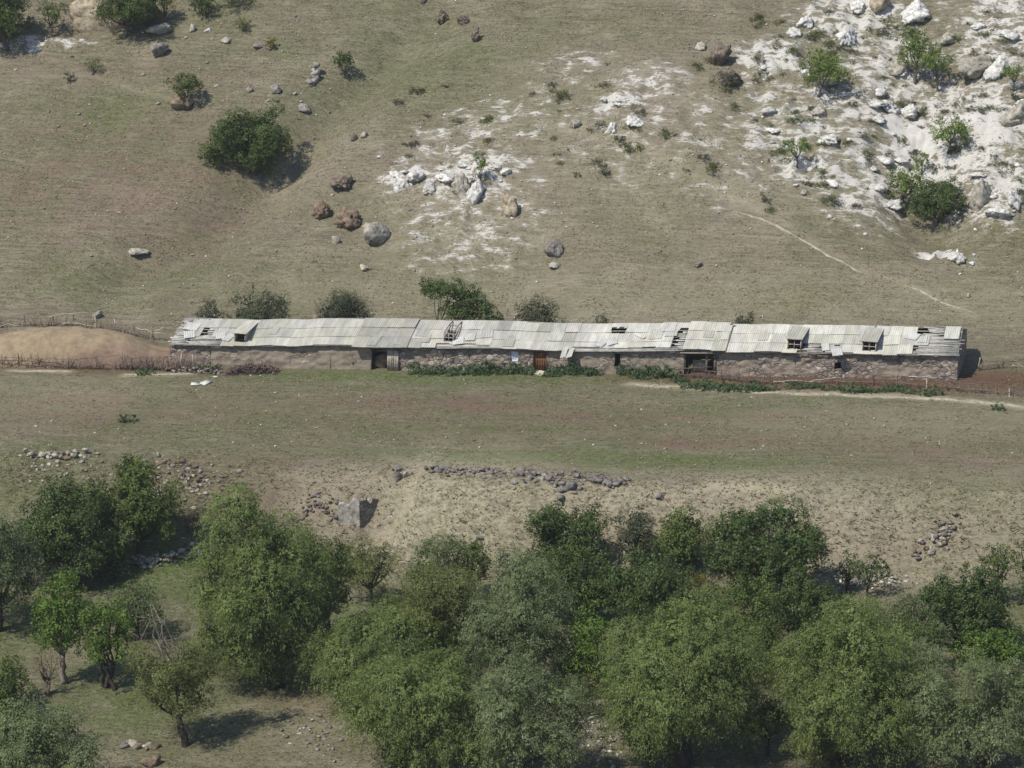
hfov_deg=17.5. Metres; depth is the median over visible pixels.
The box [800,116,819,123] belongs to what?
cushion shrub
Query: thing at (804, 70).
chalk crag
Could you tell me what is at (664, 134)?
cushion shrub
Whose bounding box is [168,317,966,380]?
stone barn
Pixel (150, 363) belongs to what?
stake fence
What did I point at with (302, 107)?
boulder
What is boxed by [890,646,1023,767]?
willow tree
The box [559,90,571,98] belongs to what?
cushion shrub
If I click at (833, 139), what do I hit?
chalk rock
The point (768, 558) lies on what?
tree
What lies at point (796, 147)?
tree
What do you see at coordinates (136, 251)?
boulder
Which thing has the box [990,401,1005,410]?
nettle clump
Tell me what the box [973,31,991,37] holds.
cushion shrub
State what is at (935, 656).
bush
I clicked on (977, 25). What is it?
chalk crag
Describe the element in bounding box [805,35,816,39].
cushion shrub
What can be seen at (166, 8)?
shrub
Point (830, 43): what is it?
cushion shrub
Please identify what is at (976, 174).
chalk crag
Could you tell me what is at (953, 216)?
stone
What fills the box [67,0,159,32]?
boulder
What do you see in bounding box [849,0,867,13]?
chalk rock
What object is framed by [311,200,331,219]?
boulder
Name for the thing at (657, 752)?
tree
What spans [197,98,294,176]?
bush
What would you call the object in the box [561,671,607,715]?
bush
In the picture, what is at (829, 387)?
nettle clump
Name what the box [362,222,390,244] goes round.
boulder
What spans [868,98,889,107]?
chalk crag
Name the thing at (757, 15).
cushion shrub
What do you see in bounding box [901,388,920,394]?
nettle clump
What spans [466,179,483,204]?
chalk rock
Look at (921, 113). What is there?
cushion shrub
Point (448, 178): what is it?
chalk rock
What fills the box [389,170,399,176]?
chalk crag
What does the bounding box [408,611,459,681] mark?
bush
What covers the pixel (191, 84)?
bush
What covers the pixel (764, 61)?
cushion shrub
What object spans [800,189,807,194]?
stone
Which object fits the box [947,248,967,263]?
chalk rock
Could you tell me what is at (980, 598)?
tree
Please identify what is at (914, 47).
tree
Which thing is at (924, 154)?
shrub
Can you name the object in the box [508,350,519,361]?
window frame
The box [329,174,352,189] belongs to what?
boulder
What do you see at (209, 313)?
shrub
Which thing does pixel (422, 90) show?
cushion shrub
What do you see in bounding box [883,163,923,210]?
bush
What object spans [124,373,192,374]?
dirt track
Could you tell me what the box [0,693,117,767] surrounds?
willow tree
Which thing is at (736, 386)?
nettle clump
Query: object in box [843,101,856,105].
cushion shrub
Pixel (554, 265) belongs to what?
boulder
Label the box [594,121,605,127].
cushion shrub
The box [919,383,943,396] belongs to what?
nettle clump
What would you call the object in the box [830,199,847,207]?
cushion shrub
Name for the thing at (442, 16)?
boulder
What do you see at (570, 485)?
boulder
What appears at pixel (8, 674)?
bush
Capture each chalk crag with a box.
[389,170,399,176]
[476,169,487,177]
[491,164,501,168]
[499,167,511,174]
[614,98,626,102]
[760,64,768,69]
[761,107,776,112]
[765,127,780,132]
[799,69,819,79]
[816,139,830,144]
[824,79,838,85]
[827,179,837,187]
[867,113,884,122]
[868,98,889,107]
[868,183,888,191]
[870,166,878,170]
[875,88,887,95]
[875,155,894,164]
[894,157,910,163]
[968,172,986,176]
[970,22,986,28]
[989,192,998,198]
[993,29,1020,39]
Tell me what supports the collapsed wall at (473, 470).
on the ground at (574, 286)
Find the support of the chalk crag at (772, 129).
on the ground at (574, 286)
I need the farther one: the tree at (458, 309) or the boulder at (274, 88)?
the boulder at (274, 88)
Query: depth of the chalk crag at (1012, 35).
289.61 m
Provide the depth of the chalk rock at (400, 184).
286.27 m
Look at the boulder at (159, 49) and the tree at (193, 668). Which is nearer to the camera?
the tree at (193, 668)
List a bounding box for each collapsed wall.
[424,464,630,490]
[511,467,582,499]
[581,473,625,486]
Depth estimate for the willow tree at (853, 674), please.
195.19 m
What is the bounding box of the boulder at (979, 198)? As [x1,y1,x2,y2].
[969,179,990,212]
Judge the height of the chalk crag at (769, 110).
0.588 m
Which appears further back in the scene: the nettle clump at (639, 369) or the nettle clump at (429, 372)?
the nettle clump at (429, 372)
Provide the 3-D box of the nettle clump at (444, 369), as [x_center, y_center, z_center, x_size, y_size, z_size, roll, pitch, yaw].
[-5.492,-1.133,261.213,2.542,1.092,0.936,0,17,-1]
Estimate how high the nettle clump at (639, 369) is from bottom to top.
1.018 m
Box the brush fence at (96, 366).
[0,351,120,370]
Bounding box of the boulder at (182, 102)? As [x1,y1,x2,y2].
[170,93,193,109]
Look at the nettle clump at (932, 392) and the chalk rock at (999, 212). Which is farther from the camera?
the chalk rock at (999, 212)
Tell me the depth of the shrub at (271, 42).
304.37 m
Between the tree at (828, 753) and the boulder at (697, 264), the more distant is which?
the boulder at (697, 264)
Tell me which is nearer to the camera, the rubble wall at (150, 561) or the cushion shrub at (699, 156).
the rubble wall at (150, 561)
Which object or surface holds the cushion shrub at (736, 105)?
on the ground at (574, 286)
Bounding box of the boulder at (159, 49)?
[151,42,168,56]
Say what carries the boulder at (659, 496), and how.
on the ground at (574, 286)
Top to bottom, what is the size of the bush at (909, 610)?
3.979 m
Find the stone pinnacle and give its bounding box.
[305,62,319,86]
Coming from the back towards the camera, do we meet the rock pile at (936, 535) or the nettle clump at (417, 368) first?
the nettle clump at (417, 368)
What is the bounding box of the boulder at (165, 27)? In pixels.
[144,22,172,33]
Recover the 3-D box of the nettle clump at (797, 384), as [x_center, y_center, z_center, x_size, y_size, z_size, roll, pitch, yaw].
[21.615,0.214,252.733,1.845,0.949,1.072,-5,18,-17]
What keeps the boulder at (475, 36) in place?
on the ground at (574, 286)
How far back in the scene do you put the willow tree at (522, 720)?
195.71 m
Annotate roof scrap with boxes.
[199,380,211,384]
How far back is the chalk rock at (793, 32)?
293.23 m
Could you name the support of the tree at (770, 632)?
on the ground at (574, 286)
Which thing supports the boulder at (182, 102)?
on the ground at (574, 286)
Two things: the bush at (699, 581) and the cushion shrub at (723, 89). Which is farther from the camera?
the cushion shrub at (723, 89)
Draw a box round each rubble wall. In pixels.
[23,448,99,461]
[123,542,201,569]
[142,452,242,489]
[165,366,223,374]
[292,492,338,521]
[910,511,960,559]
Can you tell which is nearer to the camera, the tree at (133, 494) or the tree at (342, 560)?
the tree at (342, 560)
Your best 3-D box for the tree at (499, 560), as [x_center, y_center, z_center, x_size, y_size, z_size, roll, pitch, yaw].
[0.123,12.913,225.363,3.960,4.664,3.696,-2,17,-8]
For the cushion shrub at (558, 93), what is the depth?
291.05 m
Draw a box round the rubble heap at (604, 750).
[571,699,627,767]
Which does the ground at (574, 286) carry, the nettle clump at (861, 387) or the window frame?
the nettle clump at (861, 387)
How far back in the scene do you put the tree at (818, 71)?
285.77 m
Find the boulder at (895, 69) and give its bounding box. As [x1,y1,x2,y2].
[887,59,909,75]
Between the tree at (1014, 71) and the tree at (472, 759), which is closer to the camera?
the tree at (472, 759)
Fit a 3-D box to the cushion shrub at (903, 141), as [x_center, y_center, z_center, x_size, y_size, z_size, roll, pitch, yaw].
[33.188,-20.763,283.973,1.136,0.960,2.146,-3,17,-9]
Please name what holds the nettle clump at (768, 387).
on the ground at (574, 286)
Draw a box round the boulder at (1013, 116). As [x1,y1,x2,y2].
[998,100,1023,126]
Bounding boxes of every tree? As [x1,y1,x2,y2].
[0,0,35,50]
[0,512,49,631]
[13,470,133,585]
[26,565,92,684]
[36,0,68,37]
[55,538,103,592]
[73,594,144,690]
[93,453,190,556]
[104,574,168,640]
[117,601,236,747]
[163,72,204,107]
[176,505,212,538]
[181,479,344,695]
[292,591,432,729]
[297,598,336,643]
[298,534,359,636]
[330,51,354,81]
[330,643,509,767]
[339,535,407,605]
[375,558,497,669]
[403,532,469,593]
[418,274,504,320]
[432,713,515,767]
[451,550,583,684]
[460,653,601,767]
[474,156,489,178]
[487,541,538,589]
[522,497,614,581]
[533,545,612,623]
[573,567,614,617]
[586,579,782,767]
[596,538,709,630]
[609,501,657,572]
[622,725,684,767]
[693,569,784,652]
[697,493,838,597]
[732,610,786,685]
[743,690,798,755]
[757,591,950,767]
[779,137,813,168]
[779,727,846,767]
[799,46,855,97]
[833,548,858,591]
[850,552,892,598]
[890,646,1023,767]
[896,27,943,84]
[903,561,1023,663]
[916,41,954,91]
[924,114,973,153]
[977,542,1019,602]
[999,64,1023,91]
[1009,540,1023,605]
[1009,570,1023,606]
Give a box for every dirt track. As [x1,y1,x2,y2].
[16,370,67,371]
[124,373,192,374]
[631,384,1023,407]
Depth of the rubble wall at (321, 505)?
239.43 m
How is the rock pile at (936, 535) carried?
on the ground at (574, 286)
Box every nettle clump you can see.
[118,414,139,422]
[134,368,155,375]
[203,363,220,370]
[406,362,429,374]
[417,369,443,375]
[427,365,456,374]
[445,367,465,376]
[456,363,482,373]
[469,365,492,375]
[481,359,503,372]
[494,366,515,375]
[503,361,527,374]
[524,365,537,374]
[539,369,561,377]
[545,364,568,374]
[559,366,579,375]
[563,360,597,375]
[582,367,603,375]
[615,364,639,375]
[627,367,649,375]
[628,372,662,379]
[638,364,660,376]
[650,368,669,376]
[657,362,681,377]
[670,372,687,383]
[677,377,700,389]
[692,378,713,388]
[695,380,727,390]
[713,380,739,392]
[722,378,762,392]
[745,382,765,392]
[756,382,780,391]
[784,381,809,389]
[808,382,823,388]
[820,384,840,390]
[837,381,877,393]
[867,387,889,392]
[883,383,907,391]
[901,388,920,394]
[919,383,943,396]
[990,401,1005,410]
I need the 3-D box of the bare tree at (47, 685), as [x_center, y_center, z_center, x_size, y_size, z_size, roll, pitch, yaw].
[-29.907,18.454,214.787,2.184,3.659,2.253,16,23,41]
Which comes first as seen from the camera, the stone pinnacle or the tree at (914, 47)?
the tree at (914, 47)
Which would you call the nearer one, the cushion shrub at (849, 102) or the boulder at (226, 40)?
the cushion shrub at (849, 102)
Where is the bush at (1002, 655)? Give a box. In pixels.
[947,622,1023,676]
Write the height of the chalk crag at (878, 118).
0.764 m
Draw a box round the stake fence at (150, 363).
[116,351,208,370]
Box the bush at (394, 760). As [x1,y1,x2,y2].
[366,730,437,767]
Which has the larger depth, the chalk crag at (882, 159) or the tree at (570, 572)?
the chalk crag at (882, 159)
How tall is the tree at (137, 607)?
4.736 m
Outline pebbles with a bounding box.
[0,0,1023,631]
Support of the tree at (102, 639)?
on the ground at (574, 286)
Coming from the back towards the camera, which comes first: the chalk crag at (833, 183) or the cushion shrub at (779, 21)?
the cushion shrub at (779, 21)
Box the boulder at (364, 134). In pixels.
[360,131,367,137]
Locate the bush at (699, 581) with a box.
[686,569,715,603]
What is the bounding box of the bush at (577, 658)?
[553,599,624,698]
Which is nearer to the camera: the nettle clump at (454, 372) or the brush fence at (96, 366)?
the nettle clump at (454, 372)
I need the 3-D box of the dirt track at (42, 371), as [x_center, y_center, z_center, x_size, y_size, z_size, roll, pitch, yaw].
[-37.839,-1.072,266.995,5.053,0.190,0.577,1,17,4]
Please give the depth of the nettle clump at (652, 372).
257.19 m
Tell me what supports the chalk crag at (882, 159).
on the ground at (574, 286)
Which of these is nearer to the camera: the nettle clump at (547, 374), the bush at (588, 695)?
the bush at (588, 695)
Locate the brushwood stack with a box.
[221,360,281,375]
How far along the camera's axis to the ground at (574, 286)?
277.08 m
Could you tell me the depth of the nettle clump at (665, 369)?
256.89 m
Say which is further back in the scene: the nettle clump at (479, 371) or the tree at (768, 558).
the nettle clump at (479, 371)
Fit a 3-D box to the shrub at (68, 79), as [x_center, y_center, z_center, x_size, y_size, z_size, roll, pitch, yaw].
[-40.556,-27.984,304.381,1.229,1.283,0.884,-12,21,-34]
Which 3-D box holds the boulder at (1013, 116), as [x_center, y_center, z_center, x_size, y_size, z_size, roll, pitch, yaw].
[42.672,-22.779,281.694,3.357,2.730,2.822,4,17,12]
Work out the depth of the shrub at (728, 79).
288.08 m
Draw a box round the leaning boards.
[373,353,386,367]
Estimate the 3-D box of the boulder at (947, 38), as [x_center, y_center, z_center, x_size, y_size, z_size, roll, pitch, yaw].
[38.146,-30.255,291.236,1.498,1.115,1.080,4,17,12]
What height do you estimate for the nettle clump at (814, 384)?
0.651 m
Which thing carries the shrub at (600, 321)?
on the ground at (574, 286)
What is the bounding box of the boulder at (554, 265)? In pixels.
[549,262,560,267]
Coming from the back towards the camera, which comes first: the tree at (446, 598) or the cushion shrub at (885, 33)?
the cushion shrub at (885, 33)
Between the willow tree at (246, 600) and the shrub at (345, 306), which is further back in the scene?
the shrub at (345, 306)
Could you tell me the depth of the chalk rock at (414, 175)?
285.94 m
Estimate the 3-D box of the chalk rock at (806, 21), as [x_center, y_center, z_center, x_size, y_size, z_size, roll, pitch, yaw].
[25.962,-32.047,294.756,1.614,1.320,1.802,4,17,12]
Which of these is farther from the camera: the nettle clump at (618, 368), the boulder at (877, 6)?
the boulder at (877, 6)
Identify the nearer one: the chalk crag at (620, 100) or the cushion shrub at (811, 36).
the chalk crag at (620, 100)
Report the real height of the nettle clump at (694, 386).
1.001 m
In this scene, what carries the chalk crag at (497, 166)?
on the ground at (574, 286)
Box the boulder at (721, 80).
[717,67,742,86]
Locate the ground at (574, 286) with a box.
[0,0,1023,767]
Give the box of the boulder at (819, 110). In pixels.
[810,103,826,115]
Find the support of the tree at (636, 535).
on the ground at (574, 286)
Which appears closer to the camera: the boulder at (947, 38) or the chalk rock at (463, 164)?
the chalk rock at (463, 164)
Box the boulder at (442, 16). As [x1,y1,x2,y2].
[436,9,449,23]
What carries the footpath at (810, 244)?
on the ground at (574, 286)
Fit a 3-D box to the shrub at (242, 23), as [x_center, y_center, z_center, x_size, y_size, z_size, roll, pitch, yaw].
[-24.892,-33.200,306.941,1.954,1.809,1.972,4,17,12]
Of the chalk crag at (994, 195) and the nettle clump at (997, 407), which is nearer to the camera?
the nettle clump at (997, 407)
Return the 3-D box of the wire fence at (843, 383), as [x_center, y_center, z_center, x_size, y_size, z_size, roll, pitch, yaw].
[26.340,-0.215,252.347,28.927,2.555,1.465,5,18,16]
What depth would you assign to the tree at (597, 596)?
220.03 m
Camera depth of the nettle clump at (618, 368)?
258.17 m
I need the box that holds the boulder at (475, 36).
[471,26,480,41]
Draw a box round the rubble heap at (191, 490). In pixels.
[151,455,223,509]
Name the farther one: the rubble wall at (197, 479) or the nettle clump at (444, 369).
the nettle clump at (444, 369)
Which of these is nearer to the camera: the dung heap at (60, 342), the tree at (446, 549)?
the tree at (446, 549)
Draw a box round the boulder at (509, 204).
[500,192,517,216]
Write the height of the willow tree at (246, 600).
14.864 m
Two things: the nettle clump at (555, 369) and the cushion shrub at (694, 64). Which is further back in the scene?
the cushion shrub at (694, 64)
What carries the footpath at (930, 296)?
on the ground at (574, 286)
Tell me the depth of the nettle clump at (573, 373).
258.88 m
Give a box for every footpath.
[736,211,864,273]
[905,285,975,313]
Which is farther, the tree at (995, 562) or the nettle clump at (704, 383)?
the nettle clump at (704, 383)
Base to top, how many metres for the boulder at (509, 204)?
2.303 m
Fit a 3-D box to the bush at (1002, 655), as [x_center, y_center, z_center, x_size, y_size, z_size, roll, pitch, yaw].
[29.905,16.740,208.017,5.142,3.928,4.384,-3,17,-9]
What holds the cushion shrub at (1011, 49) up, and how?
on the ground at (574, 286)
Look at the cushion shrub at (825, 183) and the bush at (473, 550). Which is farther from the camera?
the cushion shrub at (825, 183)
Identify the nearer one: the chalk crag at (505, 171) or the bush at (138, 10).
the chalk crag at (505, 171)
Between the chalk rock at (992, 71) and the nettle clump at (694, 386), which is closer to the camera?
the nettle clump at (694, 386)
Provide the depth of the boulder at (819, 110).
284.79 m
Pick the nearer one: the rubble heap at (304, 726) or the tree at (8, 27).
the rubble heap at (304, 726)
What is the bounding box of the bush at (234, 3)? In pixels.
[221,0,255,7]
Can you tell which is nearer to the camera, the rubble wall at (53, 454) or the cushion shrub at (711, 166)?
the rubble wall at (53, 454)
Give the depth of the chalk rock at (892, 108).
286.14 m
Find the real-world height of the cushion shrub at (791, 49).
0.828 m
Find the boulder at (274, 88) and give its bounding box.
[269,84,280,93]
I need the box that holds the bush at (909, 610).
[877,590,943,645]
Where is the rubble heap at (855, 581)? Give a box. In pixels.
[821,562,922,588]
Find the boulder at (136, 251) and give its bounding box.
[128,248,149,254]
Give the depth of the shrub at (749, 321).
264.18 m
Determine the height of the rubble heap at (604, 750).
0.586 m
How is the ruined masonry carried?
on the ground at (574, 286)
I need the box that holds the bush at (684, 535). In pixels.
[652,502,711,573]
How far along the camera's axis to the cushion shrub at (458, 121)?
291.83 m
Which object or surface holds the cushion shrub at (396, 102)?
on the ground at (574, 286)
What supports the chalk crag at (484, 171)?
on the ground at (574, 286)
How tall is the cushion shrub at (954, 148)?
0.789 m
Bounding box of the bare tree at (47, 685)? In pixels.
[29,648,62,695]
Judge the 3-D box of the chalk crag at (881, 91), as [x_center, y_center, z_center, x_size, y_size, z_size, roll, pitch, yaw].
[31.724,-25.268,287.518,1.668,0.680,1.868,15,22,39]
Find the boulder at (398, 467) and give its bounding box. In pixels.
[392,465,403,470]
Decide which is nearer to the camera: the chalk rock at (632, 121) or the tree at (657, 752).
the tree at (657, 752)
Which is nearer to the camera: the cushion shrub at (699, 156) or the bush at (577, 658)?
the bush at (577, 658)
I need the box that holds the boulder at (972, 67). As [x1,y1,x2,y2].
[955,55,992,78]
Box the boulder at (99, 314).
[92,310,103,318]
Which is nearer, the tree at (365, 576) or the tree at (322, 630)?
the tree at (322, 630)
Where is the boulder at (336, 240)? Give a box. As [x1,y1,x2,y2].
[332,236,340,243]
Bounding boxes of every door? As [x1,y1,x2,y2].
[387,350,398,370]
[534,351,546,370]
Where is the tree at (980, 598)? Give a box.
[903,561,1023,663]
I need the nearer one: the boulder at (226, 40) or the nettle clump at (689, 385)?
the nettle clump at (689, 385)
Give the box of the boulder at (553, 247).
[543,238,563,257]
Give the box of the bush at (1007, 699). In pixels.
[984,671,1021,735]
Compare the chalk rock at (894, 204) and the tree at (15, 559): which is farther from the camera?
the chalk rock at (894, 204)
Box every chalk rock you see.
[393,176,409,193]
[405,169,425,181]
[423,179,436,194]
[436,174,454,182]
[456,160,472,167]
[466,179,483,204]
[605,122,618,133]
[626,116,644,126]
[786,27,801,37]
[795,15,812,27]
[820,133,840,145]
[835,28,856,45]
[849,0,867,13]
[881,100,901,113]
[883,199,906,209]
[899,0,930,25]
[900,103,917,118]
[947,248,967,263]
[982,55,1008,81]
[984,206,1014,218]
[1007,190,1023,210]
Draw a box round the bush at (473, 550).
[440,534,496,591]
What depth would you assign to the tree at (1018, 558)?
218.81 m
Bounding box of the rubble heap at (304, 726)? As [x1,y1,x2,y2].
[280,713,351,762]
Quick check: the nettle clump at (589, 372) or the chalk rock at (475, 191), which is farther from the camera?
the chalk rock at (475, 191)
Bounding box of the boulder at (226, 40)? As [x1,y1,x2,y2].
[221,37,231,42]
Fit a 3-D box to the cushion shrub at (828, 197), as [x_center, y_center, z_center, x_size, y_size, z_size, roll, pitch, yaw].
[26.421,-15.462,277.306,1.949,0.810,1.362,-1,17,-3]
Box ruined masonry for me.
[338,468,413,528]
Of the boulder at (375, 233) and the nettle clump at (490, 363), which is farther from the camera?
the boulder at (375, 233)
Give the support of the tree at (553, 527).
on the ground at (574, 286)
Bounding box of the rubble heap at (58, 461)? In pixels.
[5,451,121,484]
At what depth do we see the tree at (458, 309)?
269.23 m
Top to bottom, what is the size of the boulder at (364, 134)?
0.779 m
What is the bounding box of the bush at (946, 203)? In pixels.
[901,174,968,226]
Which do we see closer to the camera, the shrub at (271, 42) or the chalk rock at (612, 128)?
the chalk rock at (612, 128)
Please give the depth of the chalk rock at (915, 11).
293.68 m
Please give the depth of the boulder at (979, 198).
274.64 m
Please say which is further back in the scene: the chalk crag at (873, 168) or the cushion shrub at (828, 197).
the chalk crag at (873, 168)
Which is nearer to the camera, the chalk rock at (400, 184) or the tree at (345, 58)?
the chalk rock at (400, 184)
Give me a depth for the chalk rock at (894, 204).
277.72 m
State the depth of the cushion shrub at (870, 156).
281.69 m
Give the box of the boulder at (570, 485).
[565,480,575,489]
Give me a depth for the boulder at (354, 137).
293.33 m
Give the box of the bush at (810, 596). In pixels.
[766,564,851,643]
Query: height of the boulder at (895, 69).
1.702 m
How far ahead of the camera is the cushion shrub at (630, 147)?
283.64 m
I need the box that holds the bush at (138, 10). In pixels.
[90,0,168,38]
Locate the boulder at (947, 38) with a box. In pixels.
[939,32,955,43]
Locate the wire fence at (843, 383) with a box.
[676,362,1023,396]
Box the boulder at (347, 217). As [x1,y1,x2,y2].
[333,206,361,228]
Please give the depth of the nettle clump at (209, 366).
265.10 m
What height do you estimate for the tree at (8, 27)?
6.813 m
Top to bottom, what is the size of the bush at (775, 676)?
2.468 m
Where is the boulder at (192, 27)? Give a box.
[189,24,195,32]
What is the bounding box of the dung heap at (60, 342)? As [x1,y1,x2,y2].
[0,326,170,367]
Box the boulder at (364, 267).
[360,264,370,269]
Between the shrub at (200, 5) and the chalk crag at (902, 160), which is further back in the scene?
the shrub at (200, 5)
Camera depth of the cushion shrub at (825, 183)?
278.48 m
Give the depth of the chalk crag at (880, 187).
278.31 m
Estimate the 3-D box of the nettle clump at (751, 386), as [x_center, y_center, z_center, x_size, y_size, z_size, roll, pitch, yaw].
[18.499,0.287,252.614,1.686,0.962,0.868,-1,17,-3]
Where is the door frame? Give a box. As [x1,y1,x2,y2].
[613,353,622,365]
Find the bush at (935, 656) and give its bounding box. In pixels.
[905,631,956,675]
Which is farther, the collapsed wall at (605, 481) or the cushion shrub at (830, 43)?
the cushion shrub at (830, 43)
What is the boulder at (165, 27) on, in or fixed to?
on the ground at (574, 286)
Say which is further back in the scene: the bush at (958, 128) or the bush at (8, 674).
the bush at (958, 128)
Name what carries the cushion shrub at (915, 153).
on the ground at (574, 286)
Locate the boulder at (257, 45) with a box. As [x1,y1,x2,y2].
[252,43,262,48]
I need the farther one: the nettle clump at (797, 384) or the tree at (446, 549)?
the nettle clump at (797, 384)
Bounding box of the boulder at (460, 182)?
[451,171,469,198]
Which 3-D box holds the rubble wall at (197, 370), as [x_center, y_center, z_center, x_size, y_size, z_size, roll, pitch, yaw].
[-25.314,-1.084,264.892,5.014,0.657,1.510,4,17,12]
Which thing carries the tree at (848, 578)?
on the ground at (574, 286)
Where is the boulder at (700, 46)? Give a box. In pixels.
[695,42,705,50]
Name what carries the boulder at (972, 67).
on the ground at (574, 286)
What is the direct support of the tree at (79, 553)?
on the ground at (574, 286)
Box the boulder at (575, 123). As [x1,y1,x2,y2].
[569,118,580,128]
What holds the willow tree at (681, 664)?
on the ground at (574, 286)
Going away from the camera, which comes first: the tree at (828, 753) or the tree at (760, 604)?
the tree at (828, 753)
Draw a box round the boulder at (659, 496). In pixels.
[656,492,663,500]
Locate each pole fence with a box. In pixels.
[0,311,164,340]
[969,357,1023,371]
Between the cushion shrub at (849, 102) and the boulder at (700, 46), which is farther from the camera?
the boulder at (700, 46)
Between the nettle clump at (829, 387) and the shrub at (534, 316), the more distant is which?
the shrub at (534, 316)
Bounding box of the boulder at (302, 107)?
[298,103,310,112]
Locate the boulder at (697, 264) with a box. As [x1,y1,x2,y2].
[693,262,702,266]
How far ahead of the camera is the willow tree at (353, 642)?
207.88 m
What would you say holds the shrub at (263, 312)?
on the ground at (574, 286)
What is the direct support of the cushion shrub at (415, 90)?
on the ground at (574, 286)
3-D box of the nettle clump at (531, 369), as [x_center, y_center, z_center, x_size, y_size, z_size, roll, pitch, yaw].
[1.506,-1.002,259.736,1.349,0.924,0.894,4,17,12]
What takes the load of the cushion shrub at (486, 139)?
on the ground at (574, 286)
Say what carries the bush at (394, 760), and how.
on the ground at (574, 286)
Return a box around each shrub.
[62,72,74,83]
[83,58,102,72]
[155,0,175,22]
[187,0,222,17]
[193,297,229,318]
[226,284,291,319]
[231,15,253,31]
[262,36,276,49]
[314,286,376,317]
[391,99,405,105]
[409,86,419,93]
[416,86,428,94]
[448,117,466,125]
[467,172,486,184]
[479,114,497,123]
[483,136,495,143]
[513,294,568,322]
[550,89,566,100]
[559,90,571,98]
[588,157,603,164]
[590,313,613,323]
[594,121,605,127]
[612,135,624,140]
[621,146,636,153]
[656,130,680,138]
[690,60,703,70]
[693,153,709,158]
[705,162,720,172]
[709,69,741,87]
[719,85,733,92]
[729,102,740,110]
[735,310,755,323]
[748,14,765,21]
[752,76,760,83]
[756,57,769,64]
[761,195,771,203]
[768,145,788,155]
[772,18,785,25]
[777,157,792,163]
[784,46,800,55]
[790,107,803,114]
[792,115,804,122]
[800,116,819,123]
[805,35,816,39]
[810,27,824,38]
[813,180,830,187]
[815,168,827,177]
[819,193,839,202]
[820,39,835,45]
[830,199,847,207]
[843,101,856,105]
[863,149,874,160]
[876,29,891,36]
[891,23,910,30]
[897,137,907,143]
[908,149,921,156]
[911,152,929,174]
[916,109,931,115]
[926,164,942,171]
[940,164,955,170]
[948,145,963,151]
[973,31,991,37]
[978,103,1000,110]
[995,159,1011,167]
[1001,46,1018,53]
[1006,163,1014,173]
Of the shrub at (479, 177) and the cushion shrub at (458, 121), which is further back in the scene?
the cushion shrub at (458, 121)
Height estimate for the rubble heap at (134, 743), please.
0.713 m
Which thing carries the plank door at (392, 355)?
in the stone barn
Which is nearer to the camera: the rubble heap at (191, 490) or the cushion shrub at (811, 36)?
the rubble heap at (191, 490)
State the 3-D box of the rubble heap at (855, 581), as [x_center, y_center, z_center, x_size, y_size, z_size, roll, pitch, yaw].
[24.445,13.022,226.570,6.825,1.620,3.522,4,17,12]
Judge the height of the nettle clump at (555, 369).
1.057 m
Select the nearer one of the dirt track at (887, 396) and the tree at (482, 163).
the dirt track at (887, 396)
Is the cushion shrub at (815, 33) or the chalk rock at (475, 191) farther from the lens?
the cushion shrub at (815, 33)
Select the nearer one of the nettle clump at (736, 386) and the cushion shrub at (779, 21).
the nettle clump at (736, 386)
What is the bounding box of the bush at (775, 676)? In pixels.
[765,660,791,693]
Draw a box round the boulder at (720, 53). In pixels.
[708,43,731,65]
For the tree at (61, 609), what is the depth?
215.00 m
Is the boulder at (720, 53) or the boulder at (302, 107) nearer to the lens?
the boulder at (720, 53)
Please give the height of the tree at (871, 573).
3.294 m
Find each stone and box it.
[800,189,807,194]
[950,214,958,218]
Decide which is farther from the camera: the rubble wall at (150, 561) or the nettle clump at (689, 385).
the nettle clump at (689, 385)
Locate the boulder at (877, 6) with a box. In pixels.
[869,0,889,13]
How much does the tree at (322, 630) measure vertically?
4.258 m
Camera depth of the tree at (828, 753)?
197.28 m
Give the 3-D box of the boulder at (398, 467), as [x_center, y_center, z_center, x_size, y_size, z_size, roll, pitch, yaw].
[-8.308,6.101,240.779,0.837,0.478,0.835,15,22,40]
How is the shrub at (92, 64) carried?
on the ground at (574, 286)
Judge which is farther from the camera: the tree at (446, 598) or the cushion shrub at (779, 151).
the cushion shrub at (779, 151)
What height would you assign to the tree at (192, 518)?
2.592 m
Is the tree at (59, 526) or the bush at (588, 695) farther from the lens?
the tree at (59, 526)
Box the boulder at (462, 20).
[456,15,469,25]
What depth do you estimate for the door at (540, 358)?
259.99 m
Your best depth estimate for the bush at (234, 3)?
309.27 m
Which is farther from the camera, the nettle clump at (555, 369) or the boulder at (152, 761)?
the nettle clump at (555, 369)
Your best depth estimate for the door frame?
258.31 m
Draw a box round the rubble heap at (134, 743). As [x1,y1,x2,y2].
[119,739,161,749]
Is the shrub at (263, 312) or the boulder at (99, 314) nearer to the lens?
the shrub at (263, 312)
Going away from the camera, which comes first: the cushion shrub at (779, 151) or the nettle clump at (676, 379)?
the nettle clump at (676, 379)
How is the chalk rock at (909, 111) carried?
on the ground at (574, 286)
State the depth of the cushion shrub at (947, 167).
279.91 m
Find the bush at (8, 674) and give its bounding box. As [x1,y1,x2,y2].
[0,654,40,715]
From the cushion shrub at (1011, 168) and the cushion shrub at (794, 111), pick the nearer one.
the cushion shrub at (1011, 168)
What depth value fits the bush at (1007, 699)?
199.11 m
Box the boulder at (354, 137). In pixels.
[350,133,357,140]
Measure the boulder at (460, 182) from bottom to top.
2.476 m
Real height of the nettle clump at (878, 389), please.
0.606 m
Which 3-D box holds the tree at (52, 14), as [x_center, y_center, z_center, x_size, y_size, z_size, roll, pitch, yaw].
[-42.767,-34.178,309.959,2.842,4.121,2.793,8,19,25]
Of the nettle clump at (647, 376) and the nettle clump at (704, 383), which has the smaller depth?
the nettle clump at (704, 383)
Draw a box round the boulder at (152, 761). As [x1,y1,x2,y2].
[140,755,160,767]

